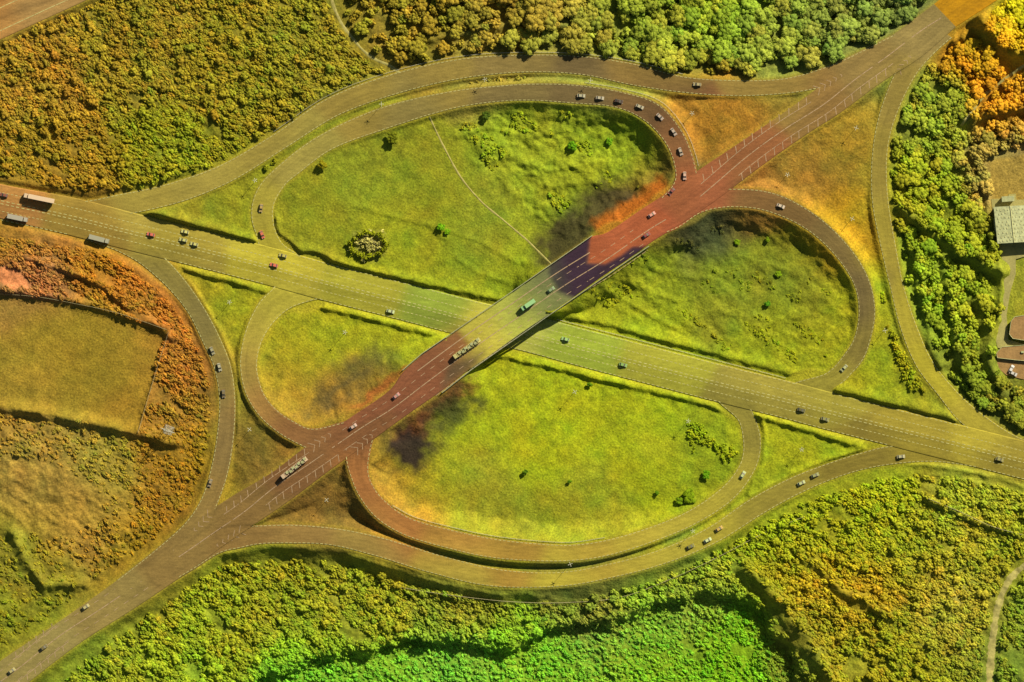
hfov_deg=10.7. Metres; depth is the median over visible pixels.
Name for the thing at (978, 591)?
shrub
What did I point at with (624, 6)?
broadleaf tree
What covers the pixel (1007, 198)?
outbuilding
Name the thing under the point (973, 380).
broadleaf tree
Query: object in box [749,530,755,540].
shrub
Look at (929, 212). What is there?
broadleaf tree
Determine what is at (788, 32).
broadleaf tree
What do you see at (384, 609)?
shrub
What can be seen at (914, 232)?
broadleaf tree
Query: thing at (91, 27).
shrub
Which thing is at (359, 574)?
shrub
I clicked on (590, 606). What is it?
shrub
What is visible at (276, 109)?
shrub
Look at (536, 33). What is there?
broadleaf tree
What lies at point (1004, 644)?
shrub
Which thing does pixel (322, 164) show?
bush
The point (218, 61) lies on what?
shrub
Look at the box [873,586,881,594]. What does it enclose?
shrub
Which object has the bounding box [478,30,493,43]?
broadleaf tree
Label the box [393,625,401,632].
shrub
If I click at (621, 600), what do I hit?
shrub
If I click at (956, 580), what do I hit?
shrub
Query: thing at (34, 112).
shrub
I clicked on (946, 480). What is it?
shrub
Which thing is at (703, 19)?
broadleaf tree
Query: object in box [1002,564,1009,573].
shrub
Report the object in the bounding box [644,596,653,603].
shrub
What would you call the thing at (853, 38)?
broadleaf tree
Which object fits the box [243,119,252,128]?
shrub
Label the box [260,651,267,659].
shrub
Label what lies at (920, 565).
shrub
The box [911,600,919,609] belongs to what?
shrub
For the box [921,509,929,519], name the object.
shrub
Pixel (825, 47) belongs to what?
broadleaf tree
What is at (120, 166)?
shrub
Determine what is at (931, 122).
broadleaf tree
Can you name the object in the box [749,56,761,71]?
broadleaf tree
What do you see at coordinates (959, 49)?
broadleaf tree
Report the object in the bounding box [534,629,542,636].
shrub
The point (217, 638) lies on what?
shrub
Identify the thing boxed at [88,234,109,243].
lorry
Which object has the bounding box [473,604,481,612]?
shrub
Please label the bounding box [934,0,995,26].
resurfaced road
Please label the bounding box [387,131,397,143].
bush
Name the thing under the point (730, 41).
broadleaf tree
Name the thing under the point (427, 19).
broadleaf tree
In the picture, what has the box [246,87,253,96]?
shrub
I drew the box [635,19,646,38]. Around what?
broadleaf tree
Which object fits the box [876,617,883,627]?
shrub
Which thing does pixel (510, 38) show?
broadleaf tree
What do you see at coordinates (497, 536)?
crash barrier
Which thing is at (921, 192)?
broadleaf tree
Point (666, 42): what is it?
broadleaf tree
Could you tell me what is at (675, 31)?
broadleaf tree
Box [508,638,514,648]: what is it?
shrub
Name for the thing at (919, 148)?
broadleaf tree
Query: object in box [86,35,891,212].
slip road
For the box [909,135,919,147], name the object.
broadleaf tree
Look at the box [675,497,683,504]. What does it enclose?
bush
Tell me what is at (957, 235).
broadleaf tree
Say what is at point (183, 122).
shrub
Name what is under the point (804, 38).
broadleaf tree
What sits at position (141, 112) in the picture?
shrub
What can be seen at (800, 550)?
shrub
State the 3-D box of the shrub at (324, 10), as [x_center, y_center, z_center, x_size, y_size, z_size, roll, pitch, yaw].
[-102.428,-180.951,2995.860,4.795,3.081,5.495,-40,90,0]
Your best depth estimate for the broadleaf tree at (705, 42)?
2995.24 m
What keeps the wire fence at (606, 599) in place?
on the ground at (464, 452)
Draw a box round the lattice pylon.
[161,424,174,435]
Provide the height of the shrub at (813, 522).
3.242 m
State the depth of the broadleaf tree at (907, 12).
2994.62 m
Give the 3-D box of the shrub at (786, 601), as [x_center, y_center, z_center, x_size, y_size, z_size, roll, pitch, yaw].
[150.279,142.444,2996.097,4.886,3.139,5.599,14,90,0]
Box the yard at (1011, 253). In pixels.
[991,194,1023,347]
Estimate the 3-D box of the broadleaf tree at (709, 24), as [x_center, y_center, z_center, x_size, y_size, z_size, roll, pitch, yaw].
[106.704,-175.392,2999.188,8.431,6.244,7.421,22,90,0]
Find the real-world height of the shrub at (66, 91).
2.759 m
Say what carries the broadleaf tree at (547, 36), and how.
on the ground at (464, 452)
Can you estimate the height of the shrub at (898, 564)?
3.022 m
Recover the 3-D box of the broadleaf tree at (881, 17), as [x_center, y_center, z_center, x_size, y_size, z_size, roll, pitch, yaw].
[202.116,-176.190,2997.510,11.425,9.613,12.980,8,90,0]
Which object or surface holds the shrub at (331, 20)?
on the ground at (464, 452)
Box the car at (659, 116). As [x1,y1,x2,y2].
[656,113,663,120]
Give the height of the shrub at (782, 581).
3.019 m
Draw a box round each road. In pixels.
[0,184,1023,479]
[0,355,470,681]
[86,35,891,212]
[88,240,235,579]
[180,446,966,587]
[526,4,955,296]
[871,35,1023,440]
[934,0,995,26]
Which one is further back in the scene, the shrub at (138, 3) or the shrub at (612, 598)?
the shrub at (612, 598)
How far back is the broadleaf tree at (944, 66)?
2996.32 m
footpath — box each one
[331,0,399,72]
[429,116,527,241]
[528,240,550,263]
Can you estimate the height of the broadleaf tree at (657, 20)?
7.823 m
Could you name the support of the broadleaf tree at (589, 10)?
on the ground at (464, 452)
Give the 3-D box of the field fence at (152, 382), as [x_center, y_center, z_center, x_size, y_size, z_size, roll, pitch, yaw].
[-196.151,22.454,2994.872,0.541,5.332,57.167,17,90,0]
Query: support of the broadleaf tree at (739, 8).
on the ground at (464, 452)
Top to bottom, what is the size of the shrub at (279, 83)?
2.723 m
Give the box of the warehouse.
[994,205,1023,243]
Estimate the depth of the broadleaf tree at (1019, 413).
2996.96 m
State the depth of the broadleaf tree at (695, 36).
2995.96 m
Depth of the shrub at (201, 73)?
2994.22 m
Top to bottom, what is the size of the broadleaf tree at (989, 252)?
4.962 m
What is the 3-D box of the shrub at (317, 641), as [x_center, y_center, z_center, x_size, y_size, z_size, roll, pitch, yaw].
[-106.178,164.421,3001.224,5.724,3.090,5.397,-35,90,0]
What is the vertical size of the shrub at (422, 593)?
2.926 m
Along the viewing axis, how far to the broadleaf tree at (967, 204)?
2997.33 m
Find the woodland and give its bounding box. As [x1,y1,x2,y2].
[344,0,1023,430]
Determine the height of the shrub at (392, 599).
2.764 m
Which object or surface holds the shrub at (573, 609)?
on the ground at (464, 452)
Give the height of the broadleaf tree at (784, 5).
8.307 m
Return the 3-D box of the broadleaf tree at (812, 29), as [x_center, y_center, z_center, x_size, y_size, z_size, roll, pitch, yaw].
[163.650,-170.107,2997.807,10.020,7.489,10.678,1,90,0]
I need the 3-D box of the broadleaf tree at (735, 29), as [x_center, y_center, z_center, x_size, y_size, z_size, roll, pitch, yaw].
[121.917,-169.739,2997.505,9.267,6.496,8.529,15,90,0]
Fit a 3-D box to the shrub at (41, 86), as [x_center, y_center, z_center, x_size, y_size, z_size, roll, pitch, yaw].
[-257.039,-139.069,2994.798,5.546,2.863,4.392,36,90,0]
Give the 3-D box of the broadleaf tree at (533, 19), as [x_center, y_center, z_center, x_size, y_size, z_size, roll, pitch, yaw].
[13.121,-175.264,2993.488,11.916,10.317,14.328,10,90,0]
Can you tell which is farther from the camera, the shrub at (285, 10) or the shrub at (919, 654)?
the shrub at (919, 654)
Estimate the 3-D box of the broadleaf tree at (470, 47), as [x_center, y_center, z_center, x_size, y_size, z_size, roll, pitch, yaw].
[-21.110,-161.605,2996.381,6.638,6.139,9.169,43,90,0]
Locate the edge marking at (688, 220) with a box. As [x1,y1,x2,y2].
[0,0,1020,586]
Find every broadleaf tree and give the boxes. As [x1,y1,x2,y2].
[353,22,368,34]
[387,0,398,9]
[394,51,408,64]
[396,35,410,50]
[397,0,406,9]
[406,0,412,5]
[407,39,425,56]
[415,0,427,13]
[415,32,426,43]
[422,14,437,25]
[422,23,435,34]
[435,40,449,54]
[436,0,446,6]
[436,3,447,11]
[446,0,459,6]
[446,4,465,23]
[449,24,462,38]
[452,17,466,28]
[458,9,467,20]
[463,0,472,9]
[465,15,477,27]
[465,42,476,51]
[466,10,477,18]
[468,0,482,11]
[470,33,482,46]
[478,7,492,19]
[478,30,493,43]
[482,0,488,6]
[499,28,519,49]
[503,0,517,6]
[505,7,519,17]
[508,13,521,27]
[513,0,524,7]
[516,3,527,18]
[516,26,526,42]
[516,28,527,39]
[519,32,540,55]
[524,0,540,8]
[525,7,546,31]
[527,29,539,38]
[534,0,556,19]
[538,11,556,31]
[540,29,558,46]
[553,10,563,26]
[555,0,563,9]
[558,31,567,45]
[561,5,579,17]
[561,23,582,38]
[563,34,582,54]
[565,0,581,7]
[570,15,579,22]
[575,12,592,31]
[576,7,585,16]
[577,31,586,39]
[579,35,593,53]
[583,5,598,20]
[587,0,595,6]
[588,16,604,31]
[593,0,610,14]
[596,29,614,44]
[597,10,614,26]
[598,39,618,58]
[604,24,616,34]
[617,0,631,13]
[618,10,630,23]
[622,37,638,53]
[624,44,639,59]
[628,0,645,16]
[629,26,645,41]
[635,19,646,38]
[639,44,645,52]
[641,38,650,46]
[642,0,657,13]
[643,45,663,66]
[644,15,654,24]
[645,22,665,41]
[647,39,662,48]
[651,9,664,18]
[651,14,667,28]
[654,0,663,9]
[656,36,674,50]
[658,49,677,72]
[660,0,673,6]
[661,29,672,38]
[664,25,672,35]
[666,50,685,71]
[669,3,685,28]
[670,24,687,41]
[674,29,690,45]
[679,0,693,13]
[681,6,700,29]
[682,0,704,6]
[682,59,696,70]
[683,48,700,63]
[689,30,701,42]
[696,0,712,13]
[696,24,707,33]
[696,47,710,63]
[697,34,713,50]
[698,14,706,27]
[703,20,712,27]
[705,8,715,22]
[706,49,712,59]
[709,22,720,32]
[709,40,731,63]
[711,0,724,11]
[711,9,731,25]
[712,38,728,50]
[716,58,731,70]
[717,0,735,13]
[717,34,732,43]
[718,23,731,40]
[720,0,736,4]
[727,54,734,66]
[729,12,738,22]
[729,43,737,57]
[730,22,740,36]
[730,47,740,58]
[734,4,742,16]
[734,54,749,69]
[735,27,746,37]
[736,14,755,33]
[738,43,757,61]
[741,0,760,14]
[743,65,756,76]
[746,22,765,37]
[746,37,755,46]
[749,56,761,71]
[753,7,771,21]
[753,34,767,46]
[754,46,762,61]
[756,45,772,61]
[760,31,771,41]
[761,40,775,54]
[764,16,777,25]
[765,23,779,33]
[767,5,780,16]
[772,36,783,52]
[774,0,792,15]
[777,52,789,59]
[779,10,794,16]
[780,36,795,54]
[781,25,800,40]
[782,14,790,27]
[783,13,801,29]
[783,55,798,68]
[788,0,809,13]
[793,29,802,44]
[795,44,805,61]
[797,4,816,19]
[799,17,810,32]
[802,35,811,42]
[802,46,821,68]
[803,20,819,37]
[807,36,820,45]
[809,0,824,10]
[811,9,828,23]
[815,23,823,37]
[817,6,831,22]
[818,19,827,26]
[819,30,827,42]
[822,42,830,55]
[825,0,846,15]
[825,42,844,63]
[826,31,849,47]
[827,17,845,39]
[836,11,851,20]
[837,17,860,36]
[848,30,856,41]
[853,9,870,20]
[856,0,873,15]
[856,27,872,43]
[857,17,870,26]
[861,24,879,44]
[871,4,880,16]
[871,24,888,35]
[872,0,884,5]
[872,7,892,25]
[887,0,901,7]
[889,7,903,25]
[895,174,909,188]
[896,4,918,22]
[900,111,913,126]
[903,0,916,6]
[907,226,916,237]
[908,150,922,163]
[908,171,921,186]
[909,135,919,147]
[913,111,927,126]
[913,144,923,152]
[914,82,928,96]
[914,186,928,198]
[915,161,927,172]
[917,203,926,216]
[920,238,937,254]
[921,91,934,101]
[922,206,935,218]
[925,312,939,324]
[926,117,936,130]
[928,104,939,114]
[928,216,944,230]
[929,156,942,171]
[932,284,945,297]
[934,138,943,152]
[934,318,946,329]
[937,97,950,111]
[938,60,950,73]
[941,158,952,171]
[941,176,952,191]
[947,87,961,100]
[947,219,962,233]
[951,156,962,167]
[951,231,963,244]
[952,106,965,118]
[952,149,965,161]
[954,42,965,55]
[957,264,969,278]
[959,301,971,315]
[960,199,974,210]
[961,364,975,374]
[963,41,974,54]
[963,270,975,282]
[964,98,978,109]
[966,38,979,48]
[966,233,982,249]
[968,342,979,354]
[968,371,979,387]
[970,202,982,217]
[971,84,986,98]
[974,211,987,224]
[974,223,986,233]
[975,288,990,296]
[975,379,987,393]
[976,293,992,310]
[976,396,990,409]
[978,142,988,154]
[978,172,990,182]
[979,130,995,145]
[979,302,994,312]
[980,178,993,195]
[981,45,994,60]
[981,61,994,72]
[981,381,995,394]
[983,76,997,90]
[984,248,997,259]
[988,56,997,69]
[989,141,997,150]
[992,6,1004,18]
[992,98,1008,112]
[995,375,1006,387]
[997,129,1008,138]
[1000,24,1015,35]
[1005,16,1016,28]
[1005,403,1019,413]
[1009,411,1017,421]
[1010,409,1023,420]
[1012,8,1023,18]
[1014,0,1023,9]
[1016,14,1023,26]
[1016,120,1023,132]
[1018,416,1023,428]
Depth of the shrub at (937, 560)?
2998.24 m
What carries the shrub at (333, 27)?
on the ground at (464, 452)
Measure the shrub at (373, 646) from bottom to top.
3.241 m
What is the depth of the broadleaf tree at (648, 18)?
2996.50 m
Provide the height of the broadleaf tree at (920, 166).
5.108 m
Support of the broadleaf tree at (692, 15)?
on the ground at (464, 452)
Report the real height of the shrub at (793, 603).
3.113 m
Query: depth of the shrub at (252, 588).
3000.53 m
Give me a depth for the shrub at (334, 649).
3001.26 m
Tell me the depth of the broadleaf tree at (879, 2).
2995.35 m
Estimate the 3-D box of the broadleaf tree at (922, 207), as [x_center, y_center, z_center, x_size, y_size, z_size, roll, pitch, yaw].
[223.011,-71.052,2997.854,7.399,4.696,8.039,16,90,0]
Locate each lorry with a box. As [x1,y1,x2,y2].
[7,214,27,221]
[23,193,54,203]
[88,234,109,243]
[280,456,307,478]
[453,337,480,358]
[520,299,535,310]
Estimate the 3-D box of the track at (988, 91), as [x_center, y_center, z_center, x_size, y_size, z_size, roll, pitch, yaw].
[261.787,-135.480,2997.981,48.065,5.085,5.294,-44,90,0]
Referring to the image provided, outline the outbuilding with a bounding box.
[1001,196,1013,201]
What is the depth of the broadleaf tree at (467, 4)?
2993.17 m
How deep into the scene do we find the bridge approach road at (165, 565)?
2995.77 m
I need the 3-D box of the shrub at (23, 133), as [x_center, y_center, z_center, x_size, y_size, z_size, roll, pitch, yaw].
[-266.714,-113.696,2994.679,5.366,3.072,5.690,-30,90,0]
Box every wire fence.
[401,517,802,602]
[930,499,1021,534]
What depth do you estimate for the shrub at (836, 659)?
2999.77 m
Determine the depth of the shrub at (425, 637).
3001.74 m
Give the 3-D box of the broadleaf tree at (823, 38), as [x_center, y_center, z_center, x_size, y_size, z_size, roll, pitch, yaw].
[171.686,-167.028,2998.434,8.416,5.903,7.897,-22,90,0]
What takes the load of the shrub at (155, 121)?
on the ground at (464, 452)
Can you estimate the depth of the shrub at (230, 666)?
3000.16 m
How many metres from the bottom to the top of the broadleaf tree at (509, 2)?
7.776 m
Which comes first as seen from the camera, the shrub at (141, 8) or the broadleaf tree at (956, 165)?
the shrub at (141, 8)
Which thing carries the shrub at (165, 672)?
on the ground at (464, 452)
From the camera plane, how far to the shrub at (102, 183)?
2994.05 m
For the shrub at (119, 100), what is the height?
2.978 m
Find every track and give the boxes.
[960,64,1023,125]
[986,563,1023,681]
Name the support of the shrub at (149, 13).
on the ground at (464, 452)
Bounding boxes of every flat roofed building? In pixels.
[996,345,1023,360]
[1009,315,1023,340]
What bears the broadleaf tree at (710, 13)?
on the ground at (464, 452)
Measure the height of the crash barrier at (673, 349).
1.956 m
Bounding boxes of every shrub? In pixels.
[0,108,9,118]
[0,128,5,136]
[1,122,11,130]
[1,163,11,170]
[8,55,16,63]
[9,75,18,83]
[18,51,25,59]
[20,127,27,138]
[30,26,38,34]
[31,71,40,79]
[31,108,38,117]
[34,146,42,153]
[35,21,43,31]
[36,114,44,125]
[37,83,45,90]
[39,127,48,135]
[41,70,49,78]
[44,81,53,88]
[48,24,57,32]
[49,100,56,109]
[51,49,59,59]
[52,117,61,127]
[52,153,59,162]
[55,127,61,134]
[57,22,66,29]
[63,87,71,96]
[69,110,79,119]
[70,675,78,681]
[71,74,79,84]
[76,174,84,183]
[80,31,90,40]
[80,42,87,51]
[83,40,91,46]
[83,86,93,94]
[87,21,95,31]
[87,176,96,185]
[88,98,98,106]
[96,59,104,70]
[97,169,106,178]
[98,5,107,13]
[98,44,107,52]
[98,177,106,187]
[103,92,113,98]
[104,645,111,652]
[107,154,117,162]
[110,84,118,93]
[112,61,119,70]
[114,51,124,58]
[115,97,123,104]
[116,160,124,170]
[120,144,128,152]
[120,151,129,160]
[121,24,128,34]
[123,661,130,670]
[123,665,134,672]
[129,66,138,74]
[131,0,141,7]
[131,13,139,24]
[136,50,143,58]
[137,6,144,13]
[138,106,145,116]
[143,70,151,77]
[143,660,151,668]
[145,643,154,650]
[146,9,153,17]
[146,96,153,106]
[146,612,154,621]
[148,647,155,656]
[150,39,158,48]
[151,117,159,126]
[151,664,162,672]
[158,84,168,92]
[160,668,168,675]
[165,162,174,170]
[171,653,180,663]
[173,45,182,54]
[173,116,182,125]
[176,56,184,65]
[176,67,184,75]
[177,118,187,126]
[178,139,185,150]
[180,3,190,10]
[182,129,192,135]
[182,676,190,681]
[183,122,192,129]
[184,43,195,50]
[193,125,201,134]
[197,68,206,76]
[201,93,208,101]
[201,639,211,647]
[203,653,212,661]
[207,82,214,90]
[207,665,216,673]
[210,109,219,119]
[213,634,220,643]
[214,664,222,672]
[215,26,224,35]
[215,58,223,64]
[215,673,222,681]
[216,34,225,42]
[219,89,228,97]
[222,644,230,654]
[226,587,234,597]
[226,662,234,670]
[227,102,237,111]
[229,635,238,645]
[231,606,239,616]
[232,35,239,46]
[234,50,243,59]
[234,594,241,605]
[239,95,247,104]
[241,71,250,79]
[241,623,251,630]
[242,591,249,600]
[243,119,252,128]
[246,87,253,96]
[247,27,254,37]
[247,584,257,591]
[252,635,259,645]
[253,47,261,57]
[253,130,260,139]
[254,656,261,664]
[258,7,266,15]
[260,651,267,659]
[262,90,271,97]
[262,116,269,126]
[268,43,277,51]
[270,46,278,54]
[272,105,279,113]
[272,649,281,655]
[276,80,283,87]
[277,89,285,98]
[277,99,286,106]
[277,572,284,580]
[277,648,286,655]
[280,641,287,648]
[281,7,290,15]
[282,594,289,602]
[285,637,293,646]
[287,630,295,638]
[296,572,305,579]
[297,604,308,611]
[299,58,306,68]
[300,23,309,30]
[303,57,309,67]
[303,599,312,605]
[303,628,313,637]
[304,1,311,11]
[305,581,315,588]
[311,42,321,51]
[312,601,321,608]
[312,637,323,645]
[319,6,328,14]
[321,75,332,83]
[321,617,328,628]
[325,15,334,24]
[326,50,334,58]
[326,64,334,72]
[329,23,338,32]
[329,77,340,85]
[330,644,337,653]
[340,583,349,590]
[349,66,359,72]
[355,571,364,578]
[365,603,376,609]
[366,600,374,606]
[368,642,377,650]
[377,571,386,581]
[379,620,386,626]
[381,604,389,612]
[382,625,391,632]
[389,594,396,603]
[390,639,399,646]
[393,581,403,588]
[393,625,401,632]
[400,623,407,631]
[418,589,426,596]
[420,633,430,641]
[454,613,461,622]
[470,622,479,632]
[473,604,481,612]
[478,614,487,623]
[487,630,496,640]
[495,635,504,643]
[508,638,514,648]
[523,614,533,621]
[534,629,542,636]
[539,605,546,614]
[547,620,556,627]
[563,606,570,615]
[570,606,577,614]
[585,602,596,611]
[591,593,599,602]
[609,595,616,603]
[615,599,622,606]
[617,595,624,602]
[624,598,635,607]
[638,589,645,598]
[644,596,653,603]
[683,574,691,582]
[714,580,723,588]
[735,591,745,599]
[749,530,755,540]
[758,570,767,576]
[766,523,774,531]
[771,537,779,545]
[774,571,781,580]
[778,520,787,527]
[779,577,785,585]
[780,553,790,561]
[783,598,791,606]
[786,586,793,592]
[789,598,796,608]
[792,582,799,592]
[795,597,803,604]
[796,545,804,553]
[796,617,806,625]
[798,579,805,589]
[798,619,806,630]
[804,581,812,591]
[808,517,817,527]
[809,674,817,681]
[819,503,829,511]
[819,624,827,632]
[832,655,840,663]
[835,554,844,563]
[836,631,846,640]
[846,520,853,531]
[847,536,856,543]
[847,610,854,620]
[850,615,859,622]
[855,635,863,643]
[860,584,869,592]
[861,563,868,572]
[865,671,876,678]
[871,656,878,665]
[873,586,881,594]
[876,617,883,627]
[879,629,886,638]
[880,592,889,601]
[884,633,892,642]
[887,651,896,659]
[888,544,896,554]
[892,518,901,529]
[894,559,901,569]
[898,502,905,511]
[900,495,906,504]
[911,592,922,600]
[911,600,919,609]
[913,665,922,675]
[915,651,923,659]
[917,520,927,528]
[917,560,924,570]
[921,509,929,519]
[921,551,931,560]
[923,659,931,668]
[926,563,933,570]
[926,638,934,649]
[933,555,940,565]
[934,566,943,574]
[937,611,946,620]
[938,490,948,497]
[938,497,948,506]
[939,633,949,641]
[942,476,950,485]
[943,551,951,560]
[945,599,952,609]
[953,575,960,583]
[956,639,965,648]
[959,591,969,598]
[969,610,978,619]
[970,530,979,538]
[976,589,982,597]
[977,555,985,565]
[979,497,987,506]
[981,589,989,598]
[981,600,988,609]
[983,550,994,557]
[995,671,1003,678]
[1000,639,1008,647]
[1002,519,1011,526]
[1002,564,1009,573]
[1010,522,1018,530]
[1015,526,1023,533]
[1018,586,1023,596]
[1019,503,1023,511]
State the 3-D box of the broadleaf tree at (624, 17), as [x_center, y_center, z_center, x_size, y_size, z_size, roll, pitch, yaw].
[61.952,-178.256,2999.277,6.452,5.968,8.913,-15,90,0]
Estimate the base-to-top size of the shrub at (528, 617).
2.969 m
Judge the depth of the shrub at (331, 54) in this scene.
2994.43 m
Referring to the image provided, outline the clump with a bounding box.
[347,229,388,262]
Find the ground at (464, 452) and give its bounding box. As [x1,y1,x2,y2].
[0,0,1023,681]
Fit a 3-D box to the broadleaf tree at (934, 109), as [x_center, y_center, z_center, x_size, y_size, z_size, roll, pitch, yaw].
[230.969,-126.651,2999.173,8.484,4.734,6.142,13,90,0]
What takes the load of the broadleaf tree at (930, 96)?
on the ground at (464, 452)
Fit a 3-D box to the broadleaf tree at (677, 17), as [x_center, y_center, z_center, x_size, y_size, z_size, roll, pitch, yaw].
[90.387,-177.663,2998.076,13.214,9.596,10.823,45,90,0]
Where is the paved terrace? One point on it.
(1004, 365)
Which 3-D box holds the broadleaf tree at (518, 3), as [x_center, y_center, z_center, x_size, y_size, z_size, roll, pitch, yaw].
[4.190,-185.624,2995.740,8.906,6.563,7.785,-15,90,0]
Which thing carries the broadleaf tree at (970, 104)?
on the ground at (464, 452)
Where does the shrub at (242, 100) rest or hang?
on the ground at (464, 452)
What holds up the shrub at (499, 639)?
on the ground at (464, 452)
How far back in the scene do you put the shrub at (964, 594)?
2998.77 m
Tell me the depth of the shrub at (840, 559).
2998.00 m
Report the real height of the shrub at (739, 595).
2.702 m
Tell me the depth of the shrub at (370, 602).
3001.64 m
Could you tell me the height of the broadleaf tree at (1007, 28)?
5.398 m
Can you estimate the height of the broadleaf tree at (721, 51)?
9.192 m
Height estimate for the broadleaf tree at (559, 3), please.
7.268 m
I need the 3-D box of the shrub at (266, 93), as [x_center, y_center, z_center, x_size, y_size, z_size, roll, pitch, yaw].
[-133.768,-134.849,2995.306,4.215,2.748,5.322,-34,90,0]
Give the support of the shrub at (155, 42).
on the ground at (464, 452)
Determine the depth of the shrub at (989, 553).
2998.52 m
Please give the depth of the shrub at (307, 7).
2994.01 m
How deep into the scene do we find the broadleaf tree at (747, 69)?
2992.63 m
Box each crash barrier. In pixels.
[275,52,681,130]
[392,505,604,542]
[557,319,784,377]
[585,82,698,165]
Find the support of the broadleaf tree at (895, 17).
on the ground at (464, 452)
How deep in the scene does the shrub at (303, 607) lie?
3000.87 m
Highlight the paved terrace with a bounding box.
[997,358,1023,378]
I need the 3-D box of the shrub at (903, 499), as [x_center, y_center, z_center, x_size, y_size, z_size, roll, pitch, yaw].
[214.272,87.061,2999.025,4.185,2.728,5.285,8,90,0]
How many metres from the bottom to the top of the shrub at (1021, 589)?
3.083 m
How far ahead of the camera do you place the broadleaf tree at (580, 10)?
2994.90 m
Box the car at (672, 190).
[668,187,675,194]
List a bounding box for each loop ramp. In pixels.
[240,287,344,447]
[251,83,696,253]
[345,403,760,561]
[667,188,874,392]
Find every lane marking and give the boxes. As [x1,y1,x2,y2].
[0,18,940,681]
[1,193,1023,478]
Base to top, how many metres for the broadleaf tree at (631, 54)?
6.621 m
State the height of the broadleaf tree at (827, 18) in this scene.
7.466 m
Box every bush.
[317,160,327,168]
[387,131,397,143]
[437,223,444,230]
[482,111,490,120]
[567,141,576,150]
[606,137,612,145]
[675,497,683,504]
[682,488,695,503]
[703,470,710,478]
[774,271,781,276]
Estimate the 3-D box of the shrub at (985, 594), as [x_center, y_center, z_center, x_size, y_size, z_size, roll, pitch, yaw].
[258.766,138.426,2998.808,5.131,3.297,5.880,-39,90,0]
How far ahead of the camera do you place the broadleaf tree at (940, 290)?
2998.29 m
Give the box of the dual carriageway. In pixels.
[0,0,85,39]
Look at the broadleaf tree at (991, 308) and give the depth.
2997.26 m
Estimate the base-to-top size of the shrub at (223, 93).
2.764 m
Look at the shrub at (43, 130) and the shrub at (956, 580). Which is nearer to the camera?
the shrub at (43, 130)
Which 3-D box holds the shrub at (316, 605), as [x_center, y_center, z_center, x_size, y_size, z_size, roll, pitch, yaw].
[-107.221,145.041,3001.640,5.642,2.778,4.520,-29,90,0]
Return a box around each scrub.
[0,0,385,191]
[0,237,212,644]
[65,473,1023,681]
[264,75,925,461]
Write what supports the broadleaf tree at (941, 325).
on the ground at (464, 452)
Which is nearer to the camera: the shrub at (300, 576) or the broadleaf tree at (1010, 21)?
the broadleaf tree at (1010, 21)
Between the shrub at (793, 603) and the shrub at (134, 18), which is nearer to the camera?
the shrub at (134, 18)
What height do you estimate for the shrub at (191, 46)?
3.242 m
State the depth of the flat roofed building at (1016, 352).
2998.46 m
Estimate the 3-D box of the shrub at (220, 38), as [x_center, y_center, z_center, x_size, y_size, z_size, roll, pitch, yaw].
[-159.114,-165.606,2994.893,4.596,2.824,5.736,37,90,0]
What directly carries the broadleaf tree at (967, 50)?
on the ground at (464, 452)
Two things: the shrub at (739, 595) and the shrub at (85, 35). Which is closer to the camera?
the shrub at (85, 35)
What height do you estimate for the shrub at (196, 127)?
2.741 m
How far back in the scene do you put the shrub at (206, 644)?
3000.41 m
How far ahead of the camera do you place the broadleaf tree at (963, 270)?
2998.70 m
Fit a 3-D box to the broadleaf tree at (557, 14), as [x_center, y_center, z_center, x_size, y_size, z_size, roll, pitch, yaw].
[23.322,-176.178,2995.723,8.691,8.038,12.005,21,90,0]
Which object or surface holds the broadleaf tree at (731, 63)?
on the ground at (464, 452)
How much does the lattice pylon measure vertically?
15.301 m
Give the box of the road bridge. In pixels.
[403,236,648,392]
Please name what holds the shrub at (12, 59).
on the ground at (464, 452)
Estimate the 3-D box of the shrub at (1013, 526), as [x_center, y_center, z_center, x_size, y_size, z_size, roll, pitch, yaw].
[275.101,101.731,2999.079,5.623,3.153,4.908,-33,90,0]
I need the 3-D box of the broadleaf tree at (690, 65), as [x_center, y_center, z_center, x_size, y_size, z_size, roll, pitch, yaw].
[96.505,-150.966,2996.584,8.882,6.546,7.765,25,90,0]
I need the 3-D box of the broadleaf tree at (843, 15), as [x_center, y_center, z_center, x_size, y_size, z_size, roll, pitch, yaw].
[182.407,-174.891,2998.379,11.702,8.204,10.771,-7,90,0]
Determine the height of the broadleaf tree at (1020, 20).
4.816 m
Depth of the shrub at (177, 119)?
2994.62 m
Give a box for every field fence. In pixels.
[7,294,166,329]
[138,334,167,430]
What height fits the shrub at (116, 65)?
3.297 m
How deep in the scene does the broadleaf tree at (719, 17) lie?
2995.09 m
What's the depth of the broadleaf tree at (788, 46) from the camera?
2992.95 m
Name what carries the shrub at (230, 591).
on the ground at (464, 452)
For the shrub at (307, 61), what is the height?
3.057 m
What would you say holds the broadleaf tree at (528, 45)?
on the ground at (464, 452)
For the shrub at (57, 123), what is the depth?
2993.50 m
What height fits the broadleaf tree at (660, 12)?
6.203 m
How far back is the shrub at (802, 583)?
2999.30 m
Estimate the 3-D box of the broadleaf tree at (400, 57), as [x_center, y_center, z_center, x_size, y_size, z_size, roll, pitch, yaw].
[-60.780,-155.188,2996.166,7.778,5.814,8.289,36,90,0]
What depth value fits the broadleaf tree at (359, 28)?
2993.59 m
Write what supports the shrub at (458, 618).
on the ground at (464, 452)
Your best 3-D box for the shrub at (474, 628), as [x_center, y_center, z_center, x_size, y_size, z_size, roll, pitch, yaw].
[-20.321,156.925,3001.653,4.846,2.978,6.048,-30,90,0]
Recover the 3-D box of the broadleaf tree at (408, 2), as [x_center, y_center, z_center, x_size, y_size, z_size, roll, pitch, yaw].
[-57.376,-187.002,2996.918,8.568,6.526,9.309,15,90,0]
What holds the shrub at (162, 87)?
on the ground at (464, 452)

